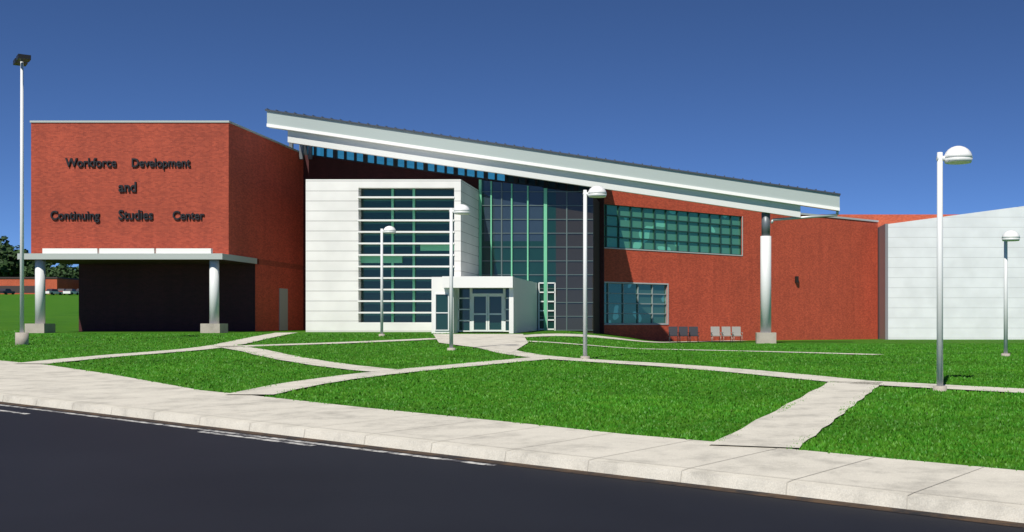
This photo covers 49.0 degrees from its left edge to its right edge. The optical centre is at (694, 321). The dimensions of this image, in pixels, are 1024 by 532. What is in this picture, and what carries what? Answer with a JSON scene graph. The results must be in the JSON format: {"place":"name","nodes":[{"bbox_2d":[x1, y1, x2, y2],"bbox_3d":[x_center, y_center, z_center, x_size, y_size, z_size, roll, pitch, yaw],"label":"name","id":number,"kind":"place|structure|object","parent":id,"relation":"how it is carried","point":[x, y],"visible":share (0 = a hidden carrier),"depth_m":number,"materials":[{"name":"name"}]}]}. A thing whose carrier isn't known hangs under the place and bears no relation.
{"place":"outdoors","nodes":[
{"label":"outdoors","id":0,"kind":"place"},
{"bbox_2d":[18,259,254,330],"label":"recessed wall","id":1,"kind":"structure","parent":0,"point":[143,294],"depth_m":70.00,"materials":[{"name":"black"}]},
{"bbox_2d":[0,404,1023,531],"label":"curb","id":2,"kind":"structure","parent":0,"point":[62,472],"depth_m":12.88,"materials":[{"name":"grey concrete"}]},
{"bbox_2d":[0,404,494,465],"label":"road markings","id":3,"kind":"object","parent":2,"relation":"on","point":[252,437],"visible":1,"depth_m":18.06,"materials":[{"name":"paint"}]},
{"bbox_2d":[0,361,1023,522],"bbox_3d":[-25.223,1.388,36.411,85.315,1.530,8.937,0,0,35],"label":"sidewalk","id":4,"kind":"structure","parent":2,"relation":"on","point":[987,485],"depth_m":16.06,"materials":[{"name":"concrete"}]},
{"bbox_2d":[0,402,1023,527],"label":"road gutter dirt","id":5,"kind":"structure","parent":2,"relation":"on","point":[933,514],"depth_m":14.36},
{"bbox_2d":[0,294,1023,470],"bbox_3d":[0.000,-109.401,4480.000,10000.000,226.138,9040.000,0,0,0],"label":"lawn","id":6,"kind":"structure","parent":0,"point":[62,312],"depth_m":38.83,"materials":[{"name":"green plant"}]},
{"bbox_2d":[0,289,14,294],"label":"car","id":7,"kind":"object","parent":6,"relation":"on","point":[6,291],"visible":1,"depth_m":269.42,"materials":[{"name":"grey"}]},
{"bbox_2d":[0,244,30,276],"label":"tree","id":8,"kind":"object","parent":6,"relation":"on","point":[10,261],"visible":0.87,"depth_m":329.45,"materials":[{"name":"green plant"}]},
{"bbox_2d":[0,236,34,276],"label":"tree","id":9,"kind":"object","parent":6,"relation":"on","point":[3,238],"visible":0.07,"depth_m":338.17,"materials":[{"name":"green plant"}]},
{"bbox_2d":[13,54,30,344],"bbox_3d":[-29.712,-5.201,48.443,0.517,12.870,1.680,0,0,-38],"label":"parking light","id":10,"kind":"object","parent":6,"relation":"on","point":[21,61],"visible":0.91,"depth_m":48.38,"materials":[{"name":"white metal"}]},
{"bbox_2d":[24,261,53,276],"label":"tree","id":11,"kind":"object","parent":6,"relation":"on","point":[29,269],"visible":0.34,"depth_m":329.42,"materials":[{"name":"green plant"}]},
{"bbox_2d":[0,279,78,293],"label":"brick buildings","id":12,"kind":"structure","parent":6,"relation":"on","point":[57,284],"depth_m":300.00,"materials":[{"name":"red brick"}]},
{"bbox_2d":[0,277,78,292],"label":"building roof","id":13,"kind":"structure","parent":12,"relation":"attached to","point":[27,289],"depth_m":299.95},
{"bbox_2d":[25,260,54,332],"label":"block column","id":14,"kind":"structure","parent":6,"relation":"on","point":[39,326],"depth_m":65.26,"materials":[{"name":"white concrete"}]},
{"bbox_2d":[27,252,55,267],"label":"tree","id":15,"kind":"object","parent":6,"relation":"on","point":[49,265],"visible":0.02,"depth_m":350.25,"materials":[{"name":"green plant"}]},
{"bbox_2d":[45,289,61,294],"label":"car","id":16,"kind":"object","parent":6,"relation":"on","point":[52,291],"visible":0.89,"depth_m":261.08,"materials":[{"name":"white metal"}]},
{"bbox_2d":[34,264,78,277],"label":"tree","id":17,"kind":"object","parent":6,"relation":"on","point":[61,270],"visible":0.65,"depth_m":328.11,"materials":[{"name":"green plant"}]},
{"bbox_2d":[56,264,78,277],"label":"tree","id":18,"kind":"object","parent":6,"relation":"on","point":[76,273],"visible":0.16,"depth_m":349.36,"materials":[{"name":"green plant"}]},
{"bbox_2d":[63,289,78,294],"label":"car","id":19,"kind":"object","parent":6,"relation":"on","point":[70,291],"visible":0.98,"depth_m":260.84,"materials":[{"name":"white metal"}]},
{"bbox_2d":[31,123,302,269],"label":"brick block","id":20,"kind":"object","parent":6,"relation":"on","point":[200,185],"visible":0.5,"depth_m":66.00,"materials":[{"name":"red brick"}]},
{"bbox_2d":[50,211,99,222],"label":"sign","id":21,"kind":"object","parent":20,"relation":"attached to","point":[69,216],"visible":1,"depth_m":65.90,"materials":[{"name":"black metal"}]},
{"bbox_2d":[65,158,116,166],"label":"sign lettering","id":22,"kind":"object","parent":20,"relation":"attached to","point":[102,163],"visible":1,"depth_m":65.90,"materials":[{"name":"black metal"}]},
{"bbox_2d":[42,248,212,252],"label":"block light strips","id":23,"kind":"object","parent":20,"relation":"attached to","point":[127,250],"visible":1,"depth_m":64.92,"materials":[{"name":"white plastic"}]},
{"bbox_2d":[118,182,136,191],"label":"sign lettering","id":24,"kind":"object","parent":20,"relation":"attached to","point":[123,188],"visible":1,"depth_m":65.90,"materials":[{"name":"black metal"}]},
{"bbox_2d":[118,210,153,219],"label":"sign lettering","id":25,"kind":"object","parent":20,"relation":"attached to","point":[141,216],"visible":1,"depth_m":65.90,"materials":[{"name":"black metal"}]},
{"bbox_2d":[17,120,298,263],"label":"roof trim","id":26,"kind":"structure","parent":20,"relation":"attached to","point":[139,256],"depth_m":64.85,"materials":[{"name":"grey metal"}]},
{"bbox_2d":[132,158,190,169],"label":"sign lettering","id":27,"kind":"object","parent":20,"relation":"attached to","point":[155,163],"visible":1,"depth_m":65.90,"materials":[{"name":"black metal"}]},
{"bbox_2d":[173,211,204,219],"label":"sign","id":28,"kind":"object","parent":20,"relation":"attached to","point":[190,216],"visible":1,"depth_m":65.90,"materials":[{"name":"black metal"}]},
{"bbox_2d":[229,123,302,330],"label":"brick wall","id":29,"kind":"structure","parent":20,"relation":"attached to","point":[265,199],"depth_m":72.17,"materials":[{"name":"red brick"}]},
{"bbox_2d":[279,288,287,329],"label":"door","id":30,"kind":"structure","parent":29,"relation":"in","point":[283,309],"depth_m":74.65,"materials":[{"name":"grey metal"}]},
{"bbox_2d":[289,143,312,159],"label":"hall roof posts","id":31,"kind":"object","parent":20,"relation":"attached to","point":[301,152],"visible":0.33,"depth_m":77.40,"materials":[{"name":"grey metal"}]},
{"bbox_2d":[200,260,227,332],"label":"block column","id":32,"kind":"structure","parent":6,"relation":"on","point":[213,326],"depth_m":65.26,"materials":[{"name":"white concrete"}]},
{"bbox_2d":[379,226,395,335],"bbox_3d":[-16.446,-2.070,58.810,0.870,6.108,0.657,0,0,24],"label":"lamp post","id":33,"kind":"object","parent":6,"relation":"on","point":[389,230],"visible":0.92,"depth_m":58.72,"materials":[{"name":"white metal"}]},
{"bbox_2d":[306,179,478,331],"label":"white block panels","id":34,"kind":"object","parent":6,"relation":"on","point":[333,258],"visible":0.59,"depth_m":68.00,"materials":[{"name":"white concrete"}]},
{"bbox_2d":[358,196,454,312],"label":"white block louvres","id":35,"kind":"object","parent":34,"relation":"attached to","point":[405,197],"visible":0.84,"depth_m":67.94,"materials":[{"name":"white metal"}]},
{"bbox_2d":[361,189,453,321],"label":"window","id":36,"kind":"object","parent":34,"relation":"in","point":[406,260],"visible":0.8,"depth_m":68.55,"materials":[{"name":"blue glass"}]},
{"bbox_2d":[361,189,453,321],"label":"block mullions","id":37,"kind":"object","parent":34,"relation":"attached to","point":[392,260],"visible":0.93,"depth_m":68.42,"materials":[{"name":"metal"}]},
{"bbox_2d":[303,155,603,333],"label":"wall","id":38,"kind":"structure","parent":6,"relation":"on","point":[321,168],"depth_m":78.60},
{"bbox_2d":[304,145,587,192],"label":"hall clerestory mullions","id":39,"kind":"object","parent":38,"relation":"attached to","point":[395,162],"visible":0.41,"depth_m":78.62,"materials":[{"name":"black metal"}]},
{"bbox_2d":[313,147,590,190],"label":"clerestory windows","id":40,"kind":"structure","parent":38,"relation":"in","point":[380,160],"depth_m":78.80,"materials":[{"name":"blue glass"}]},
{"bbox_2d":[447,204,469,350],"bbox_3d":[-9.316,-1.643,43.371,0.870,6.001,0.657,0,0,-24],"label":"lamp post","id":41,"kind":"object","parent":6,"relation":"on","point":[461,209],"visible":0.9,"depth_m":43.35,"materials":[{"name":"white metal"}]},
{"bbox_2d":[432,276,536,332],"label":"vestibule walls","id":42,"kind":"structure","parent":6,"relation":"on","point":[440,284],"depth_m":64.00,"materials":[{"name":"white concrete"}]},
{"bbox_2d":[435,288,508,331],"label":"vestibule door frames","id":43,"kind":"structure","parent":42,"relation":"in","point":[503,308],"depth_m":65.17,"materials":[{"name":"white metal"}]},
{"bbox_2d":[436,288,508,330],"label":"vestibule door glass","id":44,"kind":"object","parent":43,"relation":"in","point":[479,307],"visible":0.7,"depth_m":65.25,"materials":[{"name":"blue glass"}]},
{"bbox_2d":[517,282,536,332],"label":"entrance side wall","id":45,"kind":"structure","parent":42,"relation":"attached to","point":[526,307],"depth_m":68.96,"materials":[{"name":"glass"}]},
{"bbox_2d":[21,333,1023,447],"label":"concrete paths","id":46,"kind":"structure","parent":6,"relation":"on","point":[814,410],"depth_m":27.77,"materials":[{"name":"beige concrete"}]},
{"bbox_2d":[668,327,678,342],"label":"dark chair","id":47,"kind":"object","parent":46,"relation":"on","point":[673,331],"visible":1,"depth_m":76.28,"materials":[{"name":"grey plastic"}]},
{"bbox_2d":[265,108,840,194],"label":"roof deck","id":48,"kind":"structure","parent":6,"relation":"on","point":[495,143],"depth_m":71.90,"materials":[{"name":"grey metal"}]},
{"bbox_2d":[288,130,799,217],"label":"roof fascia","id":49,"kind":"structure","parent":48,"relation":"attached to","point":[540,173],"depth_m":72.30,"materials":[{"name":"white metal"}]},
{"bbox_2d":[267,111,839,207],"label":"roof gutter","id":50,"kind":"object","parent":48,"relation":"attached to","point":[553,159],"visible":1,"depth_m":72.00,"materials":[{"name":"grey metal"}]},
{"bbox_2d":[267,124,839,210],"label":"roof edge","id":51,"kind":"object","parent":50,"relation":"attached to","point":[804,204],"visible":1,"depth_m":71.94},
{"bbox_2d":[771,211,838,223],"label":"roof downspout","id":52,"kind":"object","parent":48,"relation":"attached to","point":[805,217],"visible":1,"depth_m":72.40,"materials":[{"name":"white metal"}]},
{"bbox_2d":[581,186,606,358],"bbox_3d":[-3.491,-1.600,38.171,0.870,6.243,0.657,0,0,24],"label":"lamp post","id":53,"kind":"object","parent":6,"relation":"on","point":[596,192],"visible":0.94,"depth_m":38.06,"materials":[{"name":"white metal"}]},
{"bbox_2d":[593,198,599,333],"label":"atrium interior","id":54,"kind":"object","parent":6,"relation":"on","point":[596,265],"visible":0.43,"depth_m":76.18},
{"bbox_2d":[679,327,688,342],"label":"dark chair","id":55,"kind":"object","parent":6,"relation":"on","point":[683,331],"visible":1,"depth_m":76.27,"materials":[{"name":"grey plastic"}]},
{"bbox_2d":[689,327,699,342],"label":"dark chair","id":56,"kind":"object","parent":6,"relation":"on","point":[693,331],"visible":1,"depth_m":76.28,"materials":[{"name":"grey plastic"}]},
{"bbox_2d":[711,327,721,342],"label":"chair","id":57,"kind":"object","parent":6,"relation":"on","point":[715,331],"visible":1,"depth_m":76.88,"materials":[{"name":"grey plastic"}]},
{"bbox_2d":[722,327,732,342],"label":"chair","id":58,"kind":"object","parent":6,"relation":"on","point":[726,331],"visible":1,"depth_m":76.88,"materials":[{"name":"grey plastic"}]},
{"bbox_2d":[732,327,742,342],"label":"chair","id":59,"kind":"object","parent":6,"relation":"on","point":[736,331],"visible":1,"depth_m":76.88,"materials":[{"name":"grey plastic"}]},
{"bbox_2d":[755,213,775,343],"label":"roof column","id":60,"kind":"structure","parent":6,"relation":"on","point":[765,334],"depth_m":72.49,"materials":[{"name":"white metal"}]},
{"bbox_2d":[933,146,972,391],"bbox_3d":[5.980,-1.126,25.374,0.870,5.860,0.657,0,0,24],"label":"lamp post","id":61,"kind":"object","parent":6,"relation":"on","point":[957,155],"visible":0.94,"depth_m":25.27,"materials":[{"name":"white metal"}]},
{"bbox_2d":[888,206,1023,338],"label":"wall","id":62,"kind":"structure","parent":6,"relation":"on","point":[973,275],"depth_m":98.00,"materials":[{"name":"white concrete"}]},
{"bbox_2d":[878,224,887,338],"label":"wall edge","id":63,"kind":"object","parent":62,"relation":"attached to","point":[882,281],"depth_m":98.86,"materials":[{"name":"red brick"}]},
{"bbox_2d":[1001,230,1019,355],"bbox_3d":[11.608,-0.926,40.419,0.660,4.857,0.904,0,0,0],"label":"lamp post","id":64,"kind":"object","parent":6,"relation":"on","point":[1010,235],"visible":0.88,"depth_m":40.65,"materials":[{"name":"white metal"}]},
{"bbox_2d":[0,0,1023,267],"label":"sky","id":65,"kind":"structure","parent":0,"point":[858,100],"materials":[{"name":"blue"}]},
{"bbox_2d":[482,183,592,330],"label":"window mullions","id":66,"kind":"object","parent":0,"point":[566,233],"visible":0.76,"depth_m":73.64,"materials":[{"name":"metal"}]},
{"bbox_2d":[484,180,542,240],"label":"window glass","id":67,"kind":"object","parent":66,"relation":"in","point":[520,212],"visible":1,"depth_m":73.70,"materials":[{"name":"blue glass"}]},
{"bbox_2d":[482,180,555,329],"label":"atrium glass","id":68,"kind":"object","parent":66,"relation":"in","point":[536,257],"visible":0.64,"depth_m":73.70,"materials":[{"name":"teal glass"}]},
{"bbox_2d":[479,180,546,330],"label":"window mullions","id":69,"kind":"object","parent":68,"relation":"attached to","point":[545,246],"visible":0.54,"depth_m":73.58,"materials":[{"name":"green metal"}]},
{"bbox_2d":[538,282,555,330],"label":"atrium storefront frames","id":70,"kind":"structure","parent":68,"relation":"attached to","point":[539,310],"depth_m":73.61,"materials":[{"name":"white metal"}]},
{"bbox_2d":[556,190,592,332],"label":"atrium glass over brick","id":71,"kind":"object","parent":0,"point":[574,253],"visible":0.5,"depth_m":73.70,"materials":[{"name":"glass"}]},
{"bbox_2d":[604,189,877,340],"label":"brick wall","id":72,"kind":"structure","parent":0,"point":[832,264],"depth_m":91.55,"materials":[{"name":"red brick"}]},
{"bbox_2d":[604,283,665,322],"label":"wing window glass","id":73,"kind":"object","parent":72,"relation":"in","point":[658,300],"visible":0.6,"depth_m":81.81,"materials":[{"name":"blue glass"}]},
{"bbox_2d":[604,213,878,324],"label":"wing coping and sills","id":74,"kind":"object","parent":72,"relation":"attached to","point":[667,284],"visible":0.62,"depth_m":83.78,"materials":[{"name":"grey metal"}]},
{"bbox_2d":[819,214,959,226],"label":"brick wing","id":75,"kind":"object","parent":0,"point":[883,219],"visible":0.11,"depth_m":126.00,"materials":[{"name":"red brick"}]},
{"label":"wing","id":76,"kind":"object","parent":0,"visible":0},
{"bbox_2d":[604,283,666,323],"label":"wing window frames","id":77,"kind":"structure","parent":76,"relation":"attached to","point":[623,303],"depth_m":81.93,"materials":[{"name":"grey metal"}]},
{"bbox_2d":[604,204,740,254],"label":"upper window frames","id":78,"kind":"structure","parent":76,"relation":"on","point":[666,230],"depth_m":84.17,"materials":[{"name":"metal"}]},
{"bbox_2d":[604,205,739,254],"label":"wing window glass","id":79,"kind":"object","parent":78,"relation":"in","point":[648,223],"visible":0.6,"depth_m":84.20,"materials":[{"name":"teal glass"}]}
]}

